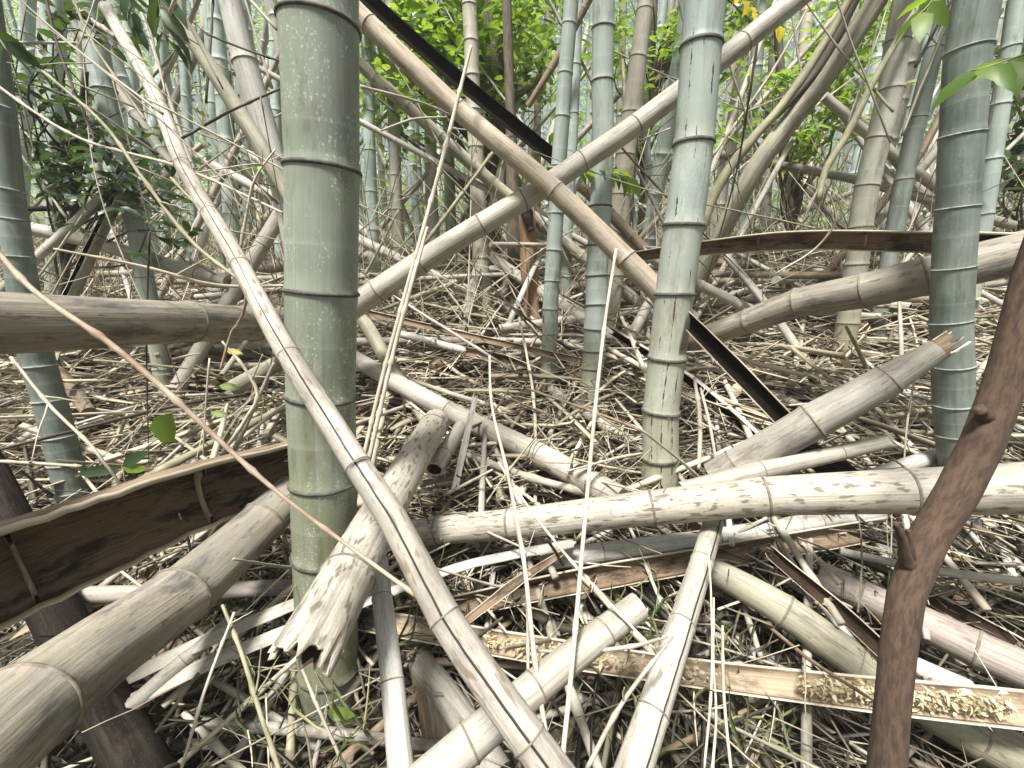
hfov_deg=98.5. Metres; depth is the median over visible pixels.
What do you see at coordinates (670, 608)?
twig
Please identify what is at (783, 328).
fallen culm
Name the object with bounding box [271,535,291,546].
twig
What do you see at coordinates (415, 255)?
stalk
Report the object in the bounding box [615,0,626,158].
bamboo culm
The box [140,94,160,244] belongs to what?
bamboo culm
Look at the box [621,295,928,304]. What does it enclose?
fallen culm
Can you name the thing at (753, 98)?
bare branch
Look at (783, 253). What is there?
bare branch
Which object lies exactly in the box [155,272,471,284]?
fallen culm
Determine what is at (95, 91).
bare branch
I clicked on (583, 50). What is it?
bamboo culm
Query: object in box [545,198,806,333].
fallen culm
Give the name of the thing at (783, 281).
fallen culm
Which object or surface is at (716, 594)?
leaf litter
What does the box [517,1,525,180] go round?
bamboo culm
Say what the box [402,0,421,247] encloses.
bamboo culm
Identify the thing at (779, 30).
leafy sprig
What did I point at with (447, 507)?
twig
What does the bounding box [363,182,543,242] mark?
bare branch
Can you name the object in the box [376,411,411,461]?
cane
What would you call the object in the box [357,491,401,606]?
cane
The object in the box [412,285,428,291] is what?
fallen culm
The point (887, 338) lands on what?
twig
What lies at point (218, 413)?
leaf
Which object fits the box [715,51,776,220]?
bare branch
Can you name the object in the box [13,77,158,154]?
bare branch
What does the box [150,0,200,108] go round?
split culm
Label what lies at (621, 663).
shavings
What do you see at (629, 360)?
cane
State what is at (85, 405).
dry leaf
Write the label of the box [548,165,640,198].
leafy sprig
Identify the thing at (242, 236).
stalk
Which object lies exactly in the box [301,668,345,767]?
stalk
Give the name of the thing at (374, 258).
twig
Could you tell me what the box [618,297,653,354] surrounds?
fallen culm
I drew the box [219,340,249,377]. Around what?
cane
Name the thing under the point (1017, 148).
shrub
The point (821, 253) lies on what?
fallen culm
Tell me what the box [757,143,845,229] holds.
fallen culm
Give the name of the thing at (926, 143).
leaning pole
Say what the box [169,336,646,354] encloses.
fallen culm
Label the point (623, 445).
cane
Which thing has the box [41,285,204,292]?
fallen culm
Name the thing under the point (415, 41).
split culm
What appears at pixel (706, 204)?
bare branch
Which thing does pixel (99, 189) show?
bare branch
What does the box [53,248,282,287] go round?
stalk
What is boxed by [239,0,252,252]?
bamboo culm
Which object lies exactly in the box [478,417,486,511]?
cane
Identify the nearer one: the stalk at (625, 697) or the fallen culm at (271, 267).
the stalk at (625, 697)
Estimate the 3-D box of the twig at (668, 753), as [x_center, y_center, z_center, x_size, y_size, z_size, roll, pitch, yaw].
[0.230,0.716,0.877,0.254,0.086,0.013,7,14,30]
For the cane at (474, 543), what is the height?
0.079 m
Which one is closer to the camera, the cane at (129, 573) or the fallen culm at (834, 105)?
the cane at (129, 573)
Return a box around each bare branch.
[0,210,87,388]
[7,0,163,114]
[10,53,36,160]
[12,0,256,209]
[13,0,28,89]
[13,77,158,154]
[18,218,105,378]
[20,41,75,44]
[22,154,83,218]
[64,79,386,181]
[78,0,94,47]
[79,8,164,348]
[87,33,282,219]
[89,362,201,466]
[93,359,284,375]
[110,0,227,69]
[112,80,209,299]
[143,0,167,96]
[144,0,223,88]
[144,256,209,439]
[145,231,150,462]
[148,98,425,268]
[155,358,210,455]
[168,0,176,15]
[169,113,280,192]
[187,68,266,269]
[192,0,214,103]
[223,155,400,301]
[244,0,273,88]
[249,0,277,30]
[258,214,365,434]
[260,95,283,309]
[273,0,394,112]
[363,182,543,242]
[379,19,457,133]
[380,38,496,166]
[391,244,475,332]
[393,62,441,148]
[398,255,541,318]
[428,156,635,317]
[440,0,522,121]
[452,127,573,151]
[467,49,556,218]
[468,85,556,179]
[501,127,670,187]
[519,146,817,229]
[582,32,677,90]
[590,112,748,279]
[613,43,790,169]
[635,46,754,201]
[635,203,822,211]
[666,36,757,149]
[678,0,682,22]
[698,43,758,281]
[712,1,811,157]
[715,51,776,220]
[722,141,779,360]
[727,0,751,21]
[727,23,932,183]
[757,229,815,282]
[791,16,801,71]
[801,13,880,223]
[807,4,894,112]
[836,0,890,142]
[847,0,889,123]
[901,0,1008,135]
[914,0,951,67]
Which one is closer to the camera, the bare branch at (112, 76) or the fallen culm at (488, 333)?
the bare branch at (112, 76)
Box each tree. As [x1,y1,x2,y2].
[152,22,269,259]
[359,0,584,289]
[502,0,522,319]
[581,0,792,234]
[714,0,936,271]
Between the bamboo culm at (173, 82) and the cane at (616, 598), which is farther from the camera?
the bamboo culm at (173, 82)
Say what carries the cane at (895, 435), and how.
on the ground at (376, 712)
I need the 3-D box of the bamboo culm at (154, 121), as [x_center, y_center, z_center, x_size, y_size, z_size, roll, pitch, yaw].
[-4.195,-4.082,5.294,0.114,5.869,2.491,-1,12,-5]
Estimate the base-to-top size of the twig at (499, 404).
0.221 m
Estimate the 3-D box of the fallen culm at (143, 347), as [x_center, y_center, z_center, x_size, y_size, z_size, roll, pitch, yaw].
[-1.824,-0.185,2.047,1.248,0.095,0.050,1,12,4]
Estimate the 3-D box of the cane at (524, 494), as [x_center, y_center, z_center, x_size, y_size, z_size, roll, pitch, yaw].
[0.041,0.322,1.254,0.926,0.425,0.016,8,15,33]
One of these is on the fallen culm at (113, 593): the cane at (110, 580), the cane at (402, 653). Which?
the cane at (110, 580)
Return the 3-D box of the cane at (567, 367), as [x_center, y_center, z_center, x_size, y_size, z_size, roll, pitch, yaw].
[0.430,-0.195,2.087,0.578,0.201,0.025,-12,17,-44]
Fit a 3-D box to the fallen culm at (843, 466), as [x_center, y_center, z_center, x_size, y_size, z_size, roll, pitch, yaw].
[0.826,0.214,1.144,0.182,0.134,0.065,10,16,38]
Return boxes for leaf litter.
[0,284,1023,689]
[0,414,1023,767]
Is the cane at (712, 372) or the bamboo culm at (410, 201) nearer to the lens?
the cane at (712, 372)
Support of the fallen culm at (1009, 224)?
on the fallen culm at (1009, 147)
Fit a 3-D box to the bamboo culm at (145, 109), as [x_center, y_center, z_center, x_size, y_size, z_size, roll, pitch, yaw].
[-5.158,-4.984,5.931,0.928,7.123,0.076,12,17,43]
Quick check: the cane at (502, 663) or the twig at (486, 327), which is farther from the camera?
the twig at (486, 327)
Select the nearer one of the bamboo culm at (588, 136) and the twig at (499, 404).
the twig at (499, 404)
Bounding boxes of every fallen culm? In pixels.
[0,187,111,291]
[0,292,283,353]
[0,476,289,767]
[1,270,133,279]
[28,206,103,211]
[29,42,185,215]
[31,223,230,288]
[32,101,39,127]
[39,142,204,287]
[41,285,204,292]
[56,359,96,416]
[67,15,282,306]
[78,579,292,603]
[86,117,133,298]
[89,26,204,295]
[111,258,192,268]
[120,281,283,359]
[121,226,201,298]
[125,618,227,709]
[126,345,251,353]
[140,12,201,183]
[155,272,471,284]
[158,48,278,300]
[163,210,279,398]
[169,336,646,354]
[173,259,283,297]
[174,51,268,298]
[182,246,505,285]
[188,148,508,311]
[188,288,225,294]
[194,269,585,299]
[200,717,439,750]
[201,260,472,303]
[209,82,414,300]
[228,356,282,393]
[229,51,718,319]
[239,145,500,316]
[243,205,272,251]
[255,172,262,261]
[267,409,449,677]
[356,351,627,497]
[357,0,811,318]
[358,130,460,251]
[358,151,441,258]
[359,0,698,317]
[359,56,641,306]
[360,101,417,244]
[366,135,462,228]
[374,356,432,361]
[388,289,777,309]
[390,462,1023,550]
[393,309,641,340]
[400,331,519,357]
[405,640,449,739]
[408,593,647,767]
[409,650,510,767]
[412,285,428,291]
[414,65,590,282]
[423,346,536,356]
[426,421,465,475]
[439,306,584,351]
[440,261,470,269]
[441,47,658,291]
[447,299,542,311]
[455,188,542,284]
[455,277,776,298]
[458,70,525,328]
[464,282,496,314]
[489,242,655,248]
[489,249,647,363]
[489,258,577,272]
[492,177,582,364]
[492,228,538,327]
[498,294,777,333]
[504,176,585,251]
[508,334,645,355]
[512,365,641,451]
[526,0,592,107]
[532,514,887,571]
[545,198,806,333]
[547,0,712,321]
[559,287,585,290]
[573,114,763,292]
[577,182,645,250]
[580,9,838,303]
[586,252,728,267]
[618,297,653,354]
[621,59,650,346]
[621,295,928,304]
[624,270,841,278]
[634,200,913,346]
[640,0,777,333]
[676,435,897,486]
[687,230,1023,353]
[697,116,807,318]
[704,331,971,473]
[709,558,1023,767]
[711,304,880,321]
[715,257,917,269]
[716,115,759,214]
[719,151,1017,229]
[720,251,803,257]
[723,254,829,390]
[724,289,912,311]
[730,190,852,236]
[736,261,1006,292]
[748,225,814,261]
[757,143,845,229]
[761,82,1011,231]
[767,279,1000,303]
[768,129,828,259]
[771,276,834,283]
[797,443,858,472]
[799,250,918,263]
[802,162,838,229]
[816,88,992,281]
[817,562,1023,688]
[820,92,1004,231]
[824,107,1009,278]
[831,91,979,308]
[837,259,871,270]
[839,547,1023,585]
[847,95,1004,295]
[861,642,973,683]
[863,131,1023,310]
[864,448,936,470]
[874,194,934,269]
[878,79,940,198]
[897,150,1023,311]
[914,303,928,308]
[923,90,1023,255]
[925,163,935,225]
[983,279,1008,287]
[1002,191,1015,207]
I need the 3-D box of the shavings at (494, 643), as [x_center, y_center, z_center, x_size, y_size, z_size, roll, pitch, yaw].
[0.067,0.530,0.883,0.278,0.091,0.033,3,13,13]
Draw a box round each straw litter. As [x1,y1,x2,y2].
[0,367,1023,767]
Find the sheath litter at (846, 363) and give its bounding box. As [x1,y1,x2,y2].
[0,289,1023,687]
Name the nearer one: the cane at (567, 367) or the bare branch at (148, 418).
the bare branch at (148, 418)
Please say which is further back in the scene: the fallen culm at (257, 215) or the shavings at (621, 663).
the fallen culm at (257, 215)
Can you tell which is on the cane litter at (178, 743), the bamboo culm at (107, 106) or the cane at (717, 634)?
the cane at (717, 634)
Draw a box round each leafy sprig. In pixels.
[0,31,43,79]
[120,0,153,56]
[146,0,191,70]
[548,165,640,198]
[731,0,792,43]
[895,0,948,43]
[931,53,1023,110]
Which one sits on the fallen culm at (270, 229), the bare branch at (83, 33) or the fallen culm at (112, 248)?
the fallen culm at (112, 248)
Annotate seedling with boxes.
[76,413,175,481]
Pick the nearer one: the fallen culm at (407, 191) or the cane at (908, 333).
the cane at (908, 333)
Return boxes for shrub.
[10,0,227,361]
[929,39,1023,231]
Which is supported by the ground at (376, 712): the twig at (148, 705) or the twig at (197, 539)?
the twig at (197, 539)
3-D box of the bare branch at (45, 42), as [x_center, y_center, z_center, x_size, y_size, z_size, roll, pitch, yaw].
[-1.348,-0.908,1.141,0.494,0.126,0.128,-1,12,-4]
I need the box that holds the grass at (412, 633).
[158,532,819,767]
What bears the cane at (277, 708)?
on the straw litter at (938, 761)
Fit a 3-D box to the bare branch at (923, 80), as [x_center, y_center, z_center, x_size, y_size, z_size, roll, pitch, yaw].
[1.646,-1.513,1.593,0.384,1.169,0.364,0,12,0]
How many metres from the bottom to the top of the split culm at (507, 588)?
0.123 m
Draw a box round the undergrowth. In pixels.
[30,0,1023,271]
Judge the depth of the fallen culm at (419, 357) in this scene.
2.00 m
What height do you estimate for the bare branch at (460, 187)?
0.726 m
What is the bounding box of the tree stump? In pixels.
[519,206,541,337]
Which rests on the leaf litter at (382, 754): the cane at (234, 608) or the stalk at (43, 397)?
the cane at (234, 608)
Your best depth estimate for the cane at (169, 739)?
0.95 m
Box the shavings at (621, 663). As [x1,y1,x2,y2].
[596,653,717,687]
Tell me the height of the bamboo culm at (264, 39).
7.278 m
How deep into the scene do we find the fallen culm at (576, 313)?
2.17 m
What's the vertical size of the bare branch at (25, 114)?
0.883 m
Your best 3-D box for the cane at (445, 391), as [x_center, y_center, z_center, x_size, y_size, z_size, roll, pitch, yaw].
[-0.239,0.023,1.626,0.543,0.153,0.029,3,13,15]
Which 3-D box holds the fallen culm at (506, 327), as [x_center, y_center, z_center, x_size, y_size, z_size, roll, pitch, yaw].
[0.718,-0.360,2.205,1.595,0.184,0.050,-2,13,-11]
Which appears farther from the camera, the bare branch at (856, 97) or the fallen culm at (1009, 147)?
the fallen culm at (1009, 147)
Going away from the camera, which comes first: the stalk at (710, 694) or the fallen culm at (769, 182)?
the stalk at (710, 694)
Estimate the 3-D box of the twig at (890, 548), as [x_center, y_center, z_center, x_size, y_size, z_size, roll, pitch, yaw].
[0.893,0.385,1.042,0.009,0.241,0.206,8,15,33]
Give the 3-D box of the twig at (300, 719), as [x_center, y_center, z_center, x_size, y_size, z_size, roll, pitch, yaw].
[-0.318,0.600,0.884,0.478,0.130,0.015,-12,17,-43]
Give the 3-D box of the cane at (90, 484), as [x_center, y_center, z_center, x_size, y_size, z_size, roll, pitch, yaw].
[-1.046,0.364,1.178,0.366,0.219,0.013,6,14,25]
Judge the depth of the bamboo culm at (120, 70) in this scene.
2.62 m
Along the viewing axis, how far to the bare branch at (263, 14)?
0.87 m
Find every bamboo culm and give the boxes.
[0,0,91,504]
[4,0,43,142]
[4,11,16,58]
[16,0,36,205]
[30,195,44,244]
[32,132,127,260]
[35,45,45,143]
[36,1,46,98]
[38,1,86,295]
[43,0,67,294]
[66,51,95,225]
[72,5,115,264]
[75,0,171,395]
[101,0,203,299]
[103,0,167,292]
[108,0,150,205]
[121,0,147,294]
[130,61,157,283]
[140,82,147,119]
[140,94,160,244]
[146,0,210,269]
[157,1,171,258]
[169,33,181,120]
[169,43,181,124]
[177,0,198,265]
[191,0,215,259]
[192,109,208,154]
[199,0,202,27]
[202,0,225,268]
[206,0,239,267]
[218,0,283,255]
[226,39,273,248]
[227,50,242,216]
[238,10,268,200]
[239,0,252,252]
[248,0,267,274]
[264,0,268,31]
[266,0,279,72]
[268,13,283,297]
[268,86,391,244]
[273,0,362,756]
[359,157,366,267]
[361,31,383,324]
[373,42,390,264]
[381,53,389,193]
[384,0,405,301]
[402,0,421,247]
[406,129,414,247]
[409,13,423,221]
[421,0,440,316]
[435,0,546,240]
[437,40,440,230]
[439,0,456,297]
[461,0,491,330]
[502,181,506,255]
[505,22,587,257]
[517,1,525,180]
[518,0,560,120]
[524,4,551,184]
[529,0,548,214]
[533,1,541,277]
[539,0,578,390]
[548,37,551,164]
[559,0,582,338]
[579,0,614,404]
[583,1,592,249]
[606,0,653,329]
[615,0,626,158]
[631,0,668,226]
[632,0,683,289]
[635,0,680,178]
[637,0,653,267]
[637,0,742,225]
[639,0,725,532]
[657,0,675,243]
[709,0,755,236]
[717,17,741,171]
[734,0,768,260]
[749,1,836,209]
[756,40,768,225]
[757,32,776,270]
[771,27,798,202]
[781,0,814,256]
[800,10,922,163]
[804,8,822,206]
[813,80,835,226]
[825,3,858,228]
[830,0,913,369]
[836,43,862,217]
[841,0,891,223]
[854,31,871,146]
[867,0,950,336]
[874,0,935,268]
[878,10,927,200]
[900,104,939,255]
[925,86,940,129]
[927,0,1002,558]
[975,0,1023,328]
[993,0,1005,57]
[993,20,1003,59]
[996,105,1023,205]
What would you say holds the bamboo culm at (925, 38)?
on the ground at (376, 712)
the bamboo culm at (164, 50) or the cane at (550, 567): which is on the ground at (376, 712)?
the bamboo culm at (164, 50)
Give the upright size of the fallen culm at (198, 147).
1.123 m
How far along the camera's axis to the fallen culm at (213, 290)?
2.75 m
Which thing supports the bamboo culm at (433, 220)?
on the ground at (376, 712)
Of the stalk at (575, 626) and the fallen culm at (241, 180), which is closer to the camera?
the stalk at (575, 626)
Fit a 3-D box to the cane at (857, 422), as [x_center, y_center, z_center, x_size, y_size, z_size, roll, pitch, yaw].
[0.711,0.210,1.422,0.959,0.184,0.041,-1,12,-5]
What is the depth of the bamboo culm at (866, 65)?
8.62 m
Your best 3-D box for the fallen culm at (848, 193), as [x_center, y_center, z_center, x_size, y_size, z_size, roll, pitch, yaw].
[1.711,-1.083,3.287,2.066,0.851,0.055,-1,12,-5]
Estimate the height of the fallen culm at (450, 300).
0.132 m
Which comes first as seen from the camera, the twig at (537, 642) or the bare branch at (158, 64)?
the twig at (537, 642)
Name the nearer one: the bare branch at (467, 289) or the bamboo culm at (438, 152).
the bare branch at (467, 289)
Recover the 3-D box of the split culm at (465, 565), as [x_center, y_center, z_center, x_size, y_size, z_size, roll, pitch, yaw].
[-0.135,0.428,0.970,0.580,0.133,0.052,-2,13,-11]
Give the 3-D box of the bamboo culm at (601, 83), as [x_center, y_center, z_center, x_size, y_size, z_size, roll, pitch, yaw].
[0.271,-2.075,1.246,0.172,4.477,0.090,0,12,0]
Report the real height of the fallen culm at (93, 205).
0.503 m
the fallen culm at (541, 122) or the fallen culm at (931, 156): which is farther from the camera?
the fallen culm at (541, 122)
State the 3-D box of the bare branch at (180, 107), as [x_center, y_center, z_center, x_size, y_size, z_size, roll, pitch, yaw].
[-0.629,-0.447,0.961,0.473,0.548,0.019,0,12,1]
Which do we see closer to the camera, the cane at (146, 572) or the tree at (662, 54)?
the cane at (146, 572)
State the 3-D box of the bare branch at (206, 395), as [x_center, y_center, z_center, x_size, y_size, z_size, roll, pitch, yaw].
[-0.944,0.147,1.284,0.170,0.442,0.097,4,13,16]
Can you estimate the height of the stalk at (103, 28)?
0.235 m
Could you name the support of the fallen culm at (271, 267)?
on the fallen culm at (541, 122)
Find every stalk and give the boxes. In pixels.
[0,86,282,213]
[0,250,414,596]
[0,459,82,467]
[9,356,120,483]
[41,70,236,279]
[45,0,113,153]
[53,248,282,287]
[72,0,116,39]
[72,0,149,120]
[170,177,283,356]
[180,611,252,767]
[181,87,279,139]
[206,33,278,61]
[219,296,246,369]
[219,341,262,455]
[221,147,275,248]
[221,604,280,767]
[232,362,274,451]
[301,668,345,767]
[360,84,449,115]
[363,45,472,453]
[368,226,428,459]
[381,116,448,131]
[424,151,493,245]
[488,355,547,730]
[497,461,685,680]
[512,511,538,668]
[530,613,670,652]
[561,248,617,753]
[585,636,673,767]
[693,377,704,469]
[698,387,716,457]
[703,540,712,767]
[710,597,716,767]
[720,625,731,767]
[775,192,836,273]
[903,382,914,457]
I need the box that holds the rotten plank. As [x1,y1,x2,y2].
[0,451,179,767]
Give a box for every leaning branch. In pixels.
[702,0,853,235]
[777,0,859,118]
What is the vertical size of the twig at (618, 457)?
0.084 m
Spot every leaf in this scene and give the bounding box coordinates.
[211,410,228,416]
[219,382,240,390]
[227,348,242,354]
[326,706,355,720]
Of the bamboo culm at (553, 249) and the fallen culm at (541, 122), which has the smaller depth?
the bamboo culm at (553, 249)
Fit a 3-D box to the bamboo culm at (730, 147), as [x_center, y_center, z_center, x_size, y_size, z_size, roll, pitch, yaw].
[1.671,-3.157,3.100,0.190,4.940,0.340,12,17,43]
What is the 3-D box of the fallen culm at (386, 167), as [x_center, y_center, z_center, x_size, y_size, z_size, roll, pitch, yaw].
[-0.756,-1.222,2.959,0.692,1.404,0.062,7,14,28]
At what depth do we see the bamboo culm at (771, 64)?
2.80 m
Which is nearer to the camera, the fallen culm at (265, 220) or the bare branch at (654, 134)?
the bare branch at (654, 134)
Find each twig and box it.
[0,389,284,450]
[0,391,261,417]
[9,567,169,664]
[14,413,203,417]
[17,478,112,487]
[19,465,52,496]
[34,428,132,470]
[38,627,188,637]
[63,686,248,767]
[82,643,219,732]
[85,604,100,606]
[88,358,221,466]
[118,409,174,454]
[120,571,237,665]
[132,566,143,576]
[145,418,251,424]
[146,616,206,706]
[148,389,279,397]
[164,541,202,550]
[178,513,194,551]
[179,386,254,454]
[182,529,210,549]
[186,682,240,709]
[189,259,276,307]
[212,647,441,765]
[218,403,284,455]
[218,549,288,701]
[232,558,291,569]
[241,341,271,355]
[248,415,358,449]
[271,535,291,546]
[282,584,295,606]
[356,306,398,403]
[356,390,450,425]
[357,210,398,287]
[358,645,374,666]
[360,393,427,411]
[389,565,474,706]
[404,578,455,667]
[409,430,453,505]
[412,249,474,325]
[431,473,533,539]
[435,499,535,553]
[437,568,516,587]
[442,549,607,562]
[443,457,492,495]
[448,616,502,661]
[463,303,502,364]
[470,269,562,362]
[476,404,578,431]
[476,597,507,632]
[487,385,511,418]
[491,266,544,296]
[495,292,582,357]
[499,617,564,649]
[529,347,639,361]
[543,463,672,529]
[545,537,565,568]
[567,452,641,471]
[569,726,697,760]
[574,533,588,622]
[575,530,662,580]
[599,461,637,491]
[600,443,693,498]
[602,721,658,767]
[631,429,731,453]
[634,329,645,340]
[636,272,732,290]
[637,626,789,667]
[639,428,698,476]
[643,296,704,359]
[650,584,699,640]
[672,702,728,712]
[676,697,817,767]
[692,637,696,715]
[705,313,832,342]
[725,286,792,296]
[726,250,810,269]
[737,516,773,532]
[745,722,776,767]
[753,612,872,716]
[808,704,963,767]
[812,717,867,755]
[819,426,858,445]
[827,335,926,341]
[845,326,869,372]
[861,571,983,620]
[868,215,933,270]
[882,340,979,358]
[887,514,891,585]
[888,351,989,400]
[897,301,905,441]
[927,313,999,335]
[975,330,995,332]
[1016,416,1023,421]
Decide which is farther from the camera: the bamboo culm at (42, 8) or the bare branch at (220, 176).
the bamboo culm at (42, 8)
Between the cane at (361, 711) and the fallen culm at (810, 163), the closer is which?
the cane at (361, 711)
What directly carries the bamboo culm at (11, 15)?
on the ground at (376, 712)
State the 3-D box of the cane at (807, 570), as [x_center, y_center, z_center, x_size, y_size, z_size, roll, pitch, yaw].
[0.646,0.230,1.268,0.025,0.303,0.904,0,12,0]
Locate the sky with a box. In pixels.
[3,0,1023,261]
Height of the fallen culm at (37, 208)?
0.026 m
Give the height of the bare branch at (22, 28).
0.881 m
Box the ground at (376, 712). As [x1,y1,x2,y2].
[0,288,1023,767]
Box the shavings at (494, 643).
[483,631,616,670]
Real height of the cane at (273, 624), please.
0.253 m
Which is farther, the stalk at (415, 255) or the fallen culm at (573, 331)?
the fallen culm at (573, 331)
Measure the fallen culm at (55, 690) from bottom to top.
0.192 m
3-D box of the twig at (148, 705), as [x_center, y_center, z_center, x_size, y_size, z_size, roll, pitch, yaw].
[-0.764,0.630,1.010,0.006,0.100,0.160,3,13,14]
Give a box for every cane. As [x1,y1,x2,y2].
[0,360,261,403]
[1,405,134,452]
[3,363,150,455]
[26,402,42,450]
[34,417,103,476]
[78,388,110,438]
[78,471,163,570]
[80,346,213,384]
[88,395,266,440]
[95,292,173,387]
[98,568,128,585]
[101,368,242,395]
[117,545,197,580]
[131,683,144,688]
[137,553,159,581]
[138,405,285,477]
[143,420,202,474]
[144,675,152,681]
[154,393,242,468]
[161,583,292,708]
[166,606,218,746]
[177,561,398,765]
[181,710,245,767]
[190,411,235,462]
[203,672,321,749]
[216,602,283,627]
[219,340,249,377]
[232,597,289,709]
[232,655,295,759]
[236,416,281,451]
[237,417,271,448]
[240,667,331,763]
[248,350,270,354]
[249,532,290,568]
[256,423,264,446]
[261,275,283,284]
[261,409,276,444]
[283,663,297,764]
[312,707,328,767]
[324,614,517,767]
[353,692,377,767]
[357,388,390,508]
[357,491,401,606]
[357,496,482,548]
[360,601,397,657]
[365,278,511,370]
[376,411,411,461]
[400,569,563,660]
[405,376,516,415]
[406,315,429,345]
[409,402,668,612]
[412,300,518,322]
[434,657,605,676]
[439,442,584,495]
[442,488,507,577]
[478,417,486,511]
[484,491,498,627]
[489,441,558,580]
[492,538,534,548]
[497,387,571,540]
[508,333,649,344]
[509,315,565,428]
[516,264,651,320]
[516,530,611,575]
[518,317,537,500]
[519,417,672,534]
[524,545,602,767]
[526,388,705,462]
[531,557,584,702]
[535,633,748,719]
[540,537,653,652]
[553,535,591,623]
[559,403,693,481]
[564,323,631,369]
[565,595,739,764]
[574,323,646,368]
[601,417,871,476]
[601,541,619,602]
[606,478,615,537]
[612,698,768,767]
[618,468,641,486]
[619,313,646,378]
[619,529,795,642]
[620,583,672,643]
[621,587,746,759]
[621,624,666,695]
[625,320,646,365]
[627,439,745,492]
[629,528,661,602]
[641,329,801,406]
[679,418,863,470]
[682,383,845,625]
[693,280,734,308]
[694,282,773,309]
[694,442,841,584]
[696,626,935,735]
[699,522,817,605]
[701,449,763,659]
[704,339,732,382]
[706,584,724,759]
[710,357,752,438]
[714,387,734,546]
[719,698,820,767]
[720,553,893,594]
[731,651,818,664]
[739,643,755,767]
[745,518,854,638]
[750,696,761,765]
[762,517,815,601]
[765,328,898,357]
[780,340,892,351]
[787,316,806,386]
[800,538,812,767]
[806,378,990,611]
[811,342,981,544]
[813,603,839,672]
[831,328,931,415]
[847,376,1023,575]
[847,559,871,727]
[865,431,1017,450]
[866,527,967,678]
[870,543,945,576]
[871,521,902,585]
[874,527,1017,575]
[895,319,920,345]
[901,514,930,641]
[906,389,1023,431]
[909,676,994,757]
[918,313,993,338]
[920,576,1022,645]
[934,590,988,767]
[953,539,967,549]
[965,521,995,539]
[976,354,988,381]
[981,290,1002,306]
[986,515,1023,592]
[1015,515,1023,525]
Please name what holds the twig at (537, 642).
on the split culm at (778, 683)
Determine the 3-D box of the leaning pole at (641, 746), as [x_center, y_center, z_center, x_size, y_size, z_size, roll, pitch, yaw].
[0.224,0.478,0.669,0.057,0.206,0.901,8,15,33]
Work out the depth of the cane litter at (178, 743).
0.97 m
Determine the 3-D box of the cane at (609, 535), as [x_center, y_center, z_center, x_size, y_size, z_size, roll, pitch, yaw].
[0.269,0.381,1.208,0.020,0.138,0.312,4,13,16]
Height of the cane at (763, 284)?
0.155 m
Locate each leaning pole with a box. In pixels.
[99,1,575,767]
[160,0,282,199]
[357,313,426,421]
[371,556,413,767]
[613,520,723,767]
[693,0,887,304]
[815,7,1003,283]
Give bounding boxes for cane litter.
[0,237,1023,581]
[0,439,1023,767]
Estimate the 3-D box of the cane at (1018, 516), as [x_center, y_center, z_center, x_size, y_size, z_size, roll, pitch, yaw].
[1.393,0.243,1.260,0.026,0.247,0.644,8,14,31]
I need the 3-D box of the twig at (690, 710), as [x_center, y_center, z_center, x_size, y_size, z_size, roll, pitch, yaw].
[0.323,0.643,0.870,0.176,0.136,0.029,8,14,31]
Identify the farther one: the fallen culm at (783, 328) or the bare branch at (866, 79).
the fallen culm at (783, 328)
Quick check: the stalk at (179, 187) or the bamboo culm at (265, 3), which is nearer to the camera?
the stalk at (179, 187)
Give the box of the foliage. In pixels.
[2,0,1022,257]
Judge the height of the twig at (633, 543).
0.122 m
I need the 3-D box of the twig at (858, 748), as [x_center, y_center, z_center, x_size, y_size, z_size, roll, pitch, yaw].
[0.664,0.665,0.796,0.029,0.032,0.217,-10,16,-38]
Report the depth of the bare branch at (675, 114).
2.02 m
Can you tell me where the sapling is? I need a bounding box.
[866,237,1023,767]
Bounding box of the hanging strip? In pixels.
[815,6,918,201]
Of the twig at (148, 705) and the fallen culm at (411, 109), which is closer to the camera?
the twig at (148, 705)
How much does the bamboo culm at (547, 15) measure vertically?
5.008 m
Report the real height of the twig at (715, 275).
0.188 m
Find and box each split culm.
[0,441,288,630]
[62,180,134,295]
[126,599,293,683]
[130,625,284,700]
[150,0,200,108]
[358,608,1023,730]
[360,0,552,163]
[363,538,575,607]
[367,310,582,363]
[394,516,886,615]
[451,391,477,489]
[462,346,530,366]
[465,551,563,622]
[607,325,758,433]
[636,230,1017,260]
[686,311,789,421]
[765,545,923,679]
[927,597,1023,648]
[952,560,1023,601]
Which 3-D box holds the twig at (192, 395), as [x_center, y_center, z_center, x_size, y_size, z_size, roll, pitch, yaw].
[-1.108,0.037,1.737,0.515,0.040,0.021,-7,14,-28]
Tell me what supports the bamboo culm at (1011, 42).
on the ground at (376, 712)
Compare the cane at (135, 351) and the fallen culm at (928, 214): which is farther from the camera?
the fallen culm at (928, 214)
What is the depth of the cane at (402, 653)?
1.01 m
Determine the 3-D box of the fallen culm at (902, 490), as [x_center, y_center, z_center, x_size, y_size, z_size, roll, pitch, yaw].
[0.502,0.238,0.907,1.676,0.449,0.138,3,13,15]
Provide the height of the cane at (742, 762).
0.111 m
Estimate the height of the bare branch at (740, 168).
0.873 m
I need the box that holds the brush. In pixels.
[0,55,1023,370]
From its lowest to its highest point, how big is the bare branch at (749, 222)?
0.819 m
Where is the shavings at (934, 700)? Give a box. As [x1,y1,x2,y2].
[797,674,1020,730]
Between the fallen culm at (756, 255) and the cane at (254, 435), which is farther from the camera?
the fallen culm at (756, 255)
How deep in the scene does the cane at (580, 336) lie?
1.96 m

